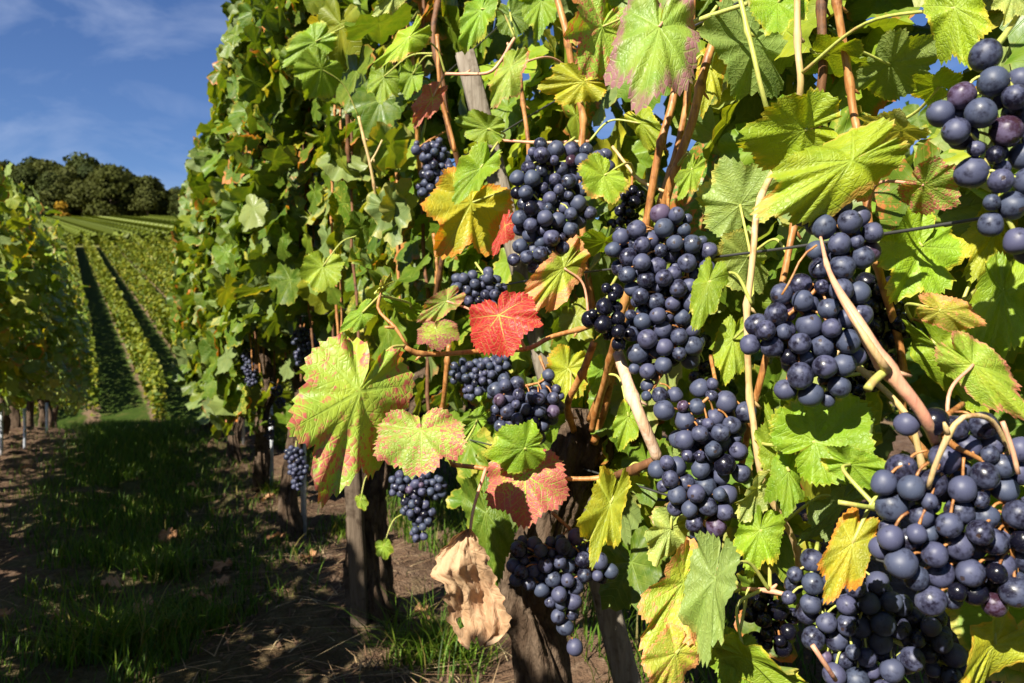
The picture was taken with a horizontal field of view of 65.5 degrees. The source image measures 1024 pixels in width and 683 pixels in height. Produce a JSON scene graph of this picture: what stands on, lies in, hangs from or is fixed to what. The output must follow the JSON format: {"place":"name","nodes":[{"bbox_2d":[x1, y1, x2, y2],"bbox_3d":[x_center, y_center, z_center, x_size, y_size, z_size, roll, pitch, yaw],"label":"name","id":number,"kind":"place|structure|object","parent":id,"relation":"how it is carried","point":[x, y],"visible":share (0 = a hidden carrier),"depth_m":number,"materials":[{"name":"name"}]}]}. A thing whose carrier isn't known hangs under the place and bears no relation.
{"place":"outdoors","nodes":[
{"label":"outdoors","id":0,"kind":"place"},
{"bbox_2d":[0,412,470,682],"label":"grass","id":1,"kind":"structure","parent":0,"point":[127,437],"depth_m":2.59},
{"bbox_2d":[0,0,976,218],"label":"sky","id":2,"kind":"structure","parent":0,"point":[119,82],"materials":[{"name":"blue"}]},
{"bbox_2d":[0,244,1003,682],"bbox_3d":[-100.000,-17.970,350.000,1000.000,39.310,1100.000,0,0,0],"label":"ground","id":3,"kind":"structure","parent":0,"point":[122,396],"depth_m":2.04,"materials":[{"name":"soil"}]},
{"bbox_2d":[0,162,51,414],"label":"grapevine","id":4,"kind":"object","parent":3,"relation":"on","point":[20,302],"visible":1,"depth_m":3.84,"materials":[{"name":"green plant"}]},
{"bbox_2d":[0,197,66,402],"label":"grapevine","id":5,"kind":"object","parent":3,"relation":"on","point":[48,286],"visible":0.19,"depth_m":4.75,"materials":[{"name":"green plant"}]},
{"bbox_2d":[0,215,69,434],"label":"grapevine","id":6,"kind":"object","parent":3,"relation":"on","point":[53,351],"visible":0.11,"depth_m":5.41,"materials":[{"name":"green plant"}]},
{"bbox_2d":[10,237,76,428],"bbox_3d":[-3.803,-0.053,6.110,0.806,1.584,1.030,0,0,-26],"label":"grapevine","id":7,"kind":"object","parent":3,"relation":"on","point":[59,367],"visible":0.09,"depth_m":6.17,"materials":[{"name":"green plant"}]},
{"bbox_2d":[26,260,85,426],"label":"grapevine","id":8,"kind":"object","parent":3,"relation":"on","point":[74,301],"visible":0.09,"depth_m":6.90,"materials":[{"name":"green plant"}]},
{"bbox_2d":[67,234,100,415],"bbox_3d":[-21.810,-3.503,39.633,0.518,9.955,55.320,0,0,-29],"label":"vine row","id":9,"kind":"object","parent":3,"relation":"on","point":[94,393],"visible":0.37,"depth_m":17.23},
{"bbox_2d":[74,165,136,216],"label":"tree","id":10,"kind":"object","parent":3,"relation":"on","point":[109,179],"visible":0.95,"depth_m":144.82,"materials":[{"name":"green plant"}]},
{"bbox_2d":[1,568,213,677],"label":"grass tuft","id":11,"kind":"object","parent":3,"relation":"on","point":[93,644],"visible":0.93,"depth_m":1.57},
{"bbox_2d":[83,234,169,420],"bbox_3d":[-20.179,-3.448,39.054,0.516,9.991,55.332,0,0,-29],"label":"vine row","id":12,"kind":"object","parent":3,"relation":"on","point":[143,356],"visible":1,"depth_m":20.13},
{"bbox_2d":[99,235,170,344],"bbox_3d":[-18.872,-3.412,39.048,0.518,9.924,55.298,0,0,-29],"label":"vine row","id":13,"kind":"object","parent":3,"relation":"on","point":[151,300],"visible":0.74,"depth_m":30.98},
{"bbox_2d":[97,529,243,592],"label":"grass tuft","id":14,"kind":"object","parent":3,"relation":"on","point":[163,563],"visible":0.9,"depth_m":2.07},
{"bbox_2d":[86,575,267,641],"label":"grass tuft","id":15,"kind":"object","parent":3,"relation":"on","point":[210,611],"visible":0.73,"depth_m":1.71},
{"bbox_2d":[163,220,212,430],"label":"grapevine","id":16,"kind":"object","parent":3,"relation":"on","point":[173,330],"visible":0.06,"depth_m":5.15,"materials":[{"name":"green plant"}]},
{"bbox_2d":[116,234,293,405],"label":"vine row","id":17,"kind":"object","parent":3,"relation":"on","point":[156,274],"visible":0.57,"depth_m":40.29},
{"bbox_2d":[171,134,257,442],"bbox_3d":[-1.660,-0.311,4.585,0.578,1.833,1.014,0,0,-21],"label":"grapevine","id":18,"kind":"object","parent":3,"relation":"on","point":[182,370],"visible":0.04,"depth_m":4.40,"materials":[{"name":"green plant"}]},
{"bbox_2d":[177,146,291,465],"bbox_3d":[-1.329,-0.412,3.865,0.612,2.045,1.047,0,0,-28],"label":"grapevine","id":19,"kind":"object","parent":3,"relation":"on","point":[194,295],"visible":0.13,"depth_m":3.78,"materials":[{"name":"green plant"}]},
{"bbox_2d":[185,0,323,493],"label":"grapevine","id":20,"kind":"object","parent":3,"relation":"on","point":[207,164],"visible":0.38,"depth_m":3.02,"materials":[{"name":"green plant"}]},
{"bbox_2d":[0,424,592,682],"bbox_3d":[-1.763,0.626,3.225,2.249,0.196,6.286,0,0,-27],"label":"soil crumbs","id":21,"kind":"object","parent":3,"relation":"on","point":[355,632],"visible":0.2,"depth_m":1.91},
{"bbox_2d":[0,420,609,682],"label":"straw","id":22,"kind":"object","parent":3,"relation":"on","point":[391,669],"visible":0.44,"depth_m":1.80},
{"bbox_2d":[199,0,419,538],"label":"grapevine","id":23,"kind":"object","parent":3,"relation":"on","point":[259,249],"visible":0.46,"depth_m":2.16,"materials":[{"name":"green plant"}]},
{"bbox_2d":[344,467,368,628],"bbox_3d":[-0.321,0.368,1.630,0.058,0.488,0.036,0,0,0],"label":"wooden stake","id":24,"kind":"object","parent":3,"relation":"on","point":[357,555],"visible":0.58,"depth_m":1.61,"materials":[{"name":"brown wood"}]},
{"bbox_2d":[254,0,540,625],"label":"grapevine","id":25,"kind":"object","parent":3,"relation":"on","point":[367,163],"visible":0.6,"depth_m":1.52,"materials":[{"name":"green plant"}]},
{"bbox_2d":[282,20,344,68],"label":"vine leaf","id":26,"kind":"object","parent":25,"relation":"attached to","point":[300,42],"visible":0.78,"depth_m":1.40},
{"bbox_2d":[291,46,358,115],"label":"vine leaf","id":27,"kind":"object","parent":25,"relation":"attached to","point":[314,74],"visible":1,"depth_m":1.30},
{"bbox_2d":[299,236,356,292],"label":"vine leaf","id":28,"kind":"object","parent":25,"relation":"attached to","point":[317,274],"visible":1,"depth_m":1.40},
{"bbox_2d":[367,52,431,104],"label":"vine leaf","id":29,"kind":"object","parent":25,"relation":"attached to","point":[382,86],"visible":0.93,"depth_m":1.25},
{"bbox_2d":[389,470,447,542],"bbox_3d":[-0.167,0.294,1.423,0.104,0.133,0.057,0,0,0],"label":"grape bunch","id":30,"kind":"object","parent":25,"relation":"hanging from","point":[418,511],"visible":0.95,"depth_m":1.41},
{"bbox_2d":[323,574,506,682],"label":"grass tuft","id":31,"kind":"object","parent":3,"relation":"on","point":[435,648],"visible":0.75,"depth_m":1.51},
{"bbox_2d":[455,49,640,682],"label":"wooden stake","id":32,"kind":"object","parent":3,"relation":"on","point":[618,649],"visible":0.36,"depth_m":1.09,"materials":[{"name":"grey wood"}]},
{"bbox_2d":[376,0,1014,682],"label":"grapevine","id":33,"kind":"object","parent":3,"relation":"on","point":[578,436],"visible":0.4,"depth_m":0.91,"materials":[{"name":"green plant"}]},
{"bbox_2d":[286,333,415,507],"bbox_3d":[-0.138,0.063,0.663,0.120,0.140,0.048,0,0,-44],"label":"vine leaf","id":34,"kind":"object","parent":33,"relation":"attached to","point":[338,410],"visible":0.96,"depth_m":0.66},
{"bbox_2d":[373,14,445,73],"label":"vine leaf","id":35,"kind":"object","parent":33,"relation":"attached to","point":[403,45],"visible":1,"depth_m":0.95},
{"bbox_2d":[372,407,467,478],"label":"vine leaf","id":36,"kind":"object","parent":33,"relation":"attached to","point":[409,444],"visible":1,"depth_m":0.65,"materials":[{"name":"yellow plant"}]},
{"bbox_2d":[411,74,447,127],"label":"vine leaf","id":37,"kind":"object","parent":33,"relation":"attached to","point":[427,103],"visible":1,"depth_m":1.00,"materials":[{"name":"red plant"}]},
{"bbox_2d":[411,131,453,199],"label":"grape bunch","id":38,"kind":"object","parent":33,"relation":"hanging from","point":[434,157],"visible":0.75,"depth_m":1.27,"materials":[{"name":"blue plant"}]},
{"bbox_2d":[416,319,459,351],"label":"vine leaf","id":39,"kind":"object","parent":33,"relation":"attached to","point":[440,335],"visible":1,"depth_m":0.71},
{"bbox_2d":[416,285,469,322],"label":"vine leaf","id":40,"kind":"object","parent":33,"relation":"attached to","point":[439,305],"visible":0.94,"depth_m":0.74,"materials":[{"name":"green plant"}]},
{"bbox_2d":[420,166,513,259],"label":"vine leaf","id":41,"kind":"object","parent":33,"relation":"attached to","point":[475,221],"visible":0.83,"depth_m":0.96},
{"bbox_2d":[430,467,511,649],"bbox_3d":[-0.041,0.201,0.722,0.064,0.162,0.058,0,0,-25],"label":"vine leaf","id":42,"kind":"object","parent":33,"relation":"hanging from","point":[473,598],"visible":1,"depth_m":0.72,"materials":[{"name":"brown plant"}]},
{"bbox_2d":[452,140,502,204],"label":"vine leaf","id":43,"kind":"object","parent":33,"relation":"attached to","point":[476,166],"visible":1,"depth_m":0.93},
{"bbox_2d":[450,262,507,310],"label":"grape bunch","id":44,"kind":"object","parent":33,"relation":"hanging from","point":[474,288],"visible":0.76,"depth_m":1.09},
{"bbox_2d":[454,109,505,145],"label":"vine leaf","id":45,"kind":"object","parent":33,"relation":"attached to","point":[477,125],"visible":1,"depth_m":0.95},
{"bbox_2d":[449,354,511,400],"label":"grape bunch","id":46,"kind":"object","parent":33,"relation":"hanging from","point":[476,377],"visible":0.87,"depth_m":1.27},
{"bbox_2d":[458,0,514,54],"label":"vine leaf","id":47,"kind":"object","parent":33,"relation":"attached to","point":[477,17],"visible":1,"depth_m":0.95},
{"bbox_2d":[461,473,514,584],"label":"vine leaf","id":48,"kind":"object","parent":33,"relation":"attached to","point":[492,530],"visible":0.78,"depth_m":0.88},
{"bbox_2d":[469,290,543,357],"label":"vine leaf","id":49,"kind":"object","parent":33,"relation":"attached to","point":[507,326],"visible":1,"depth_m":0.70,"materials":[{"name":"red plant"}]},
{"bbox_2d":[482,419,545,473],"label":"vine leaf","id":50,"kind":"object","parent":33,"relation":"attached to","point":[507,450],"visible":0.99,"depth_m":0.72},
{"bbox_2d":[487,47,562,108],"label":"vine leaf","id":51,"kind":"object","parent":33,"relation":"attached to","point":[505,82],"visible":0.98,"depth_m":0.85,"materials":[{"name":"green plant"}]},
{"bbox_2d":[487,355,564,444],"bbox_3d":[0.015,0.065,0.870,0.087,0.098,0.051,0,0,0],"label":"grape bunch","id":52,"kind":"object","parent":33,"relation":"hanging from","point":[513,403],"visible":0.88,"depth_m":0.86,"materials":[{"name":"blue plant"}]},
{"bbox_2d":[485,449,569,529],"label":"vine leaf","id":53,"kind":"object","parent":33,"relation":"attached to","point":[527,498],"visible":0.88,"depth_m":0.73,"materials":[{"name":"red plant"}]},
{"bbox_2d":[521,0,556,44],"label":"vine leaf","id":54,"kind":"object","parent":33,"relation":"attached to","point":[539,15],"visible":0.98,"depth_m":0.94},
{"bbox_2d":[524,234,590,311],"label":"vine leaf","id":55,"kind":"object","parent":33,"relation":"attached to","point":[554,279],"visible":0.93,"depth_m":0.80,"materials":[{"name":"yellow plant"}]},
{"bbox_2d":[507,136,614,273],"bbox_3d":[0.049,-0.138,0.812,0.108,0.156,0.051,0,0,-12],"label":"grape bunch","id":56,"kind":"object","parent":33,"relation":"hanging from","point":[534,219],"visible":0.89,"depth_m":0.80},
{"bbox_2d":[506,511,618,656],"bbox_3d":[0.049,0.239,0.780,0.110,0.136,0.043,0,0,0],"label":"grape bunch","id":57,"kind":"object","parent":33,"relation":"hanging from","point":[525,565],"visible":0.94,"depth_m":0.77,"materials":[{"name":"blue plant"}]},
{"bbox_2d":[538,344,589,401],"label":"vine leaf","id":58,"kind":"object","parent":33,"relation":"attached to","point":[558,360],"visible":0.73,"depth_m":0.95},
{"bbox_2d":[537,62,607,105],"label":"vine leaf","id":59,"kind":"object","parent":33,"relation":"attached to","point":[567,83],"visible":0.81,"depth_m":0.84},
{"bbox_2d":[577,152,635,204],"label":"vine leaf","id":60,"kind":"object","parent":33,"relation":"attached to","point":[599,180],"visible":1,"depth_m":0.76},
{"bbox_2d":[576,462,638,568],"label":"vine leaf","id":61,"kind":"object","parent":33,"relation":"attached to","point":[599,519],"visible":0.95,"depth_m":0.69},
{"bbox_2d":[581,276,634,351],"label":"grape bunch","id":62,"kind":"object","parent":33,"relation":"hanging from","point":[600,320],"visible":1,"depth_m":0.67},
{"bbox_2d":[609,373,638,451],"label":"vine leaf","id":63,"kind":"object","parent":33,"relation":"attached to","point":[625,429],"visible":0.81,"depth_m":0.80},
{"bbox_2d":[607,175,645,230],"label":"grape bunch","id":64,"kind":"object","parent":33,"relation":"attached to","point":[628,215],"visible":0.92,"depth_m":0.97,"materials":[{"name":"black food"}]},
{"bbox_2d":[589,106,664,155],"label":"vine leaf","id":65,"kind":"object","parent":33,"relation":"attached to","point":[647,129],"visible":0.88,"depth_m":0.90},
{"bbox_2d":[604,191,717,402],"bbox_3d":[0.124,-0.041,0.679,0.085,0.189,0.062,0,0,-25],"label":"grape bunch","id":66,"kind":"object","parent":33,"relation":"hanging from","point":[643,252],"visible":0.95,"depth_m":0.67,"materials":[{"name":"blue plant"}]},
{"bbox_2d":[644,505,688,567],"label":"vine leaf","id":67,"kind":"object","parent":33,"relation":"attached to","point":[664,536],"visible":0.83,"depth_m":0.66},
{"bbox_2d":[674,152,706,199],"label":"vine leaf","id":68,"kind":"object","parent":33,"relation":"attached to","point":[688,177],"visible":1,"depth_m":0.68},
{"bbox_2d":[648,355,756,541],"bbox_3d":[0.153,0.086,0.640,0.075,0.150,0.055,0,0,-28],"label":"grape bunch","id":69,"kind":"object","parent":33,"relation":"hanging from","point":[703,444],"visible":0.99,"depth_m":0.63,"materials":[{"name":"blue plant"}]},
{"bbox_2d":[691,47,726,118],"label":"vine leaf","id":70,"kind":"object","parent":33,"relation":"attached to","point":[715,76],"visible":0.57,"depth_m":0.80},
{"bbox_2d":[697,0,794,99],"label":"vine leaf","id":71,"kind":"object","parent":33,"relation":"attached to","point":[724,35],"visible":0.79,"depth_m":0.70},
{"bbox_2d":[838,266,916,399],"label":"vine leaf","id":72,"kind":"object","parent":33,"relation":"hanging from","point":[881,326],"visible":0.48,"depth_m":0.61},
{"bbox_2d":[902,308,988,412],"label":"vine leaf","id":73,"kind":"object","parent":33,"relation":"attached to","point":[922,348],"visible":0.55,"depth_m":0.59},
{"bbox_2d":[904,292,986,331],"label":"vine leaf","id":74,"kind":"object","parent":33,"relation":"attached to","point":[948,314],"visible":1,"depth_m":0.52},
{"bbox_2d":[960,206,1017,300],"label":"vine leaf","id":75,"kind":"object","parent":33,"relation":"attached to","point":[982,248],"visible":0.36,"depth_m":0.60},
{"bbox_2d":[965,251,1023,359],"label":"vine leaf","id":76,"kind":"object","parent":33,"relation":"attached to","point":[997,305],"visible":0.87,"depth_m":0.56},
{"bbox_2d":[693,0,1023,682],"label":"grapevine","id":77,"kind":"object","parent":3,"relation":"on","point":[891,208],"visible":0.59,"depth_m":0.60,"materials":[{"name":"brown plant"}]},
{"bbox_2d":[563,0,660,80],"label":"vine leaf","id":78,"kind":"object","parent":77,"relation":"attached to","point":[589,34],"visible":0.78,"depth_m":0.69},
{"bbox_2d":[603,0,700,114],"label":"vine leaf","id":79,"kind":"object","parent":77,"relation":"attached to","point":[651,55],"visible":1,"depth_m":0.66,"materials":[{"name":"green plant"}]},
{"bbox_2d":[637,537,741,658],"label":"vine leaf","id":80,"kind":"object","parent":77,"relation":"attached to","point":[659,605],"visible":0.67,"depth_m":0.57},
{"bbox_2d":[641,588,741,682],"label":"vine leaf","id":81,"kind":"object","parent":77,"relation":"attached to","point":[670,657],"visible":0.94,"depth_m":0.56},
{"bbox_2d":[688,256,752,330],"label":"vine leaf","id":82,"kind":"object","parent":77,"relation":"attached to","point":[705,295],"visible":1,"depth_m":0.60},
{"bbox_2d":[677,530,770,667],"bbox_3d":[0.153,0.172,0.549,0.077,0.089,0.038,0,0,-42],"label":"vine leaf","id":83,"kind":"object","parent":77,"relation":"attached to","point":[708,590],"visible":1,"depth_m":0.54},
{"bbox_2d":[712,315,744,385],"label":"vine leaf","id":84,"kind":"object","parent":77,"relation":"attached to","point":[728,357],"visible":0.89,"depth_m":0.70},
{"bbox_2d":[705,589,757,682],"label":"vine leaf","id":85,"kind":"object","parent":77,"relation":"attached to","point":[726,674],"visible":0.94,"depth_m":0.57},
{"bbox_2d":[695,155,778,304],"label":"vine leaf","id":86,"kind":"object","parent":77,"relation":"attached to","point":[727,193],"visible":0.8,"depth_m":0.68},
{"bbox_2d":[713,228,784,294],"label":"vine leaf","id":87,"kind":"object","parent":77,"relation":"attached to","point":[732,242],"visible":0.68,"depth_m":0.69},
{"bbox_2d":[735,464,770,522],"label":"vine leaf","id":88,"kind":"object","parent":77,"relation":"attached to","point":[754,494],"visible":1,"depth_m":0.57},
{"bbox_2d":[733,505,785,587],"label":"vine leaf","id":89,"kind":"object","parent":77,"relation":"attached to","point":[755,544],"visible":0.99,"depth_m":0.57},
{"bbox_2d":[714,589,807,682],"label":"vine leaf","id":90,"kind":"object","parent":77,"relation":"attached to","point":[753,663],"visible":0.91,"depth_m":0.56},
{"bbox_2d":[741,583,799,656],"bbox_3d":[0.195,0.211,0.601,0.038,0.052,0.037,0,0,-43],"label":"grape bunch","id":91,"kind":"object","parent":77,"relation":"hanging from","point":[763,610],"visible":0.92,"depth_m":0.59,"materials":[{"name":"black plant"}]},
{"bbox_2d":[749,0,808,35],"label":"vine leaf","id":92,"kind":"object","parent":77,"relation":"attached to","point":[773,16],"visible":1,"depth_m":0.61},
{"bbox_2d":[758,447,803,517],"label":"vine leaf","id":93,"kind":"object","parent":77,"relation":"attached to","point":[783,485],"visible":0.93,"depth_m":0.56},
{"bbox_2d":[736,87,841,172],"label":"vine leaf","id":94,"kind":"object","parent":77,"relation":"attached to","point":[776,134],"visible":0.92,"depth_m":0.55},
{"bbox_2d":[740,202,883,407],"bbox_3d":[0.196,-0.037,0.521,0.091,0.161,0.048,0,0,-20],"label":"grape bunch","id":95,"kind":"object","parent":77,"relation":"attached to","point":[773,328],"visible":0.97,"depth_m":0.51,"materials":[{"name":"blue plant"}]},
{"bbox_2d":[754,390,875,486],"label":"vine leaf","id":96,"kind":"object","parent":77,"relation":"attached to","point":[796,425],"visible":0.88,"depth_m":0.55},
{"bbox_2d":[786,482,863,546],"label":"vine leaf","id":97,"kind":"object","parent":77,"relation":"attached to","point":[823,515],"visible":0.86,"depth_m":0.60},
{"bbox_2d":[750,117,910,226],"bbox_3d":[0.202,-0.107,0.514,0.099,0.074,0.032,0,0,0],"label":"vine leaf","id":98,"kind":"object","parent":77,"relation":"attached to","point":[833,177],"visible":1,"depth_m":0.51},
{"bbox_2d":[803,33,867,77],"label":"vine leaf","id":99,"kind":"object","parent":77,"relation":"attached to","point":[853,48],"visible":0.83,"depth_m":0.61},
{"bbox_2d":[817,496,879,604],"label":"vine leaf","id":100,"kind":"object","parent":77,"relation":"attached to","point":[843,562],"visible":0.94,"depth_m":0.46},
{"bbox_2d":[819,445,885,504],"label":"vine leaf","id":101,"kind":"object","parent":77,"relation":"attached to","point":[858,469],"visible":0.92,"depth_m":0.50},
{"bbox_2d":[781,542,967,682],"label":"grape bunch","id":102,"kind":"object","parent":77,"relation":"hanging from","point":[927,644],"visible":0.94,"depth_m":0.53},
{"bbox_2d":[857,108,931,150],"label":"vine leaf","id":103,"kind":"object","parent":77,"relation":"attached to","point":[907,131],"visible":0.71,"depth_m":0.57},
{"bbox_2d":[855,27,936,101],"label":"vine leaf","id":104,"kind":"object","parent":77,"relation":"attached to","point":[893,64],"visible":0.91,"depth_m":0.64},
{"bbox_2d":[801,0,992,73],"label":"vine leaf","id":105,"kind":"object","parent":77,"relation":"attached to","point":[959,29],"visible":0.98,"depth_m":0.49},
{"bbox_2d":[866,155,960,215],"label":"vine leaf","id":106,"kind":"object","parent":77,"relation":"attached to","point":[937,187],"visible":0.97,"depth_m":0.53,"materials":[{"name":"green plant"}]},
{"bbox_2d":[877,206,969,303],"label":"vine leaf","id":107,"kind":"object","parent":77,"relation":"attached to","point":[913,262],"visible":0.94,"depth_m":0.58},
{"bbox_2d":[906,65,963,118],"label":"vine leaf","id":108,"kind":"object","parent":77,"relation":"attached to","point":[930,89],"visible":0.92,"depth_m":0.54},
{"bbox_2d":[868,401,1023,617],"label":"grape bunch","id":109,"kind":"object","parent":77,"relation":"hanging from","point":[946,548],"visible":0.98,"depth_m":0.43,"materials":[{"name":"blue plant"}]},
{"bbox_2d":[926,15,1023,264],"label":"grape bunch","id":110,"kind":"object","parent":77,"relation":"hanging from","point":[962,115],"visible":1,"depth_m":0.43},
{"bbox_2d":[934,330,1023,439],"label":"vine leaf","id":111,"kind":"object","parent":77,"relation":"attached to","point":[985,376],"visible":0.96,"depth_m":0.51,"materials":[{"name":"green plant"}]},
{"bbox_2d":[959,610,1023,682],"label":"vine leaf","id":112,"kind":"object","parent":77,"relation":"attached to","point":[997,644],"visible":0.9,"depth_m":0.47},
{"bbox_2d":[871,100,962,476],"bbox_3d":[1.197,0.033,1.793,0.557,1.287,1.020,0,0,-26],"label":"grapevine","id":113,"kind":"object","parent":3,"relation":"on","point":[929,392],"visible":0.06,"depth_m":1.95,"materials":[{"name":"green plant"}]},
{"bbox_2d":[245,418,1002,682],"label":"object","id":114,"kind":"structure","parent":0,"point":[440,511],"depth_m":2.15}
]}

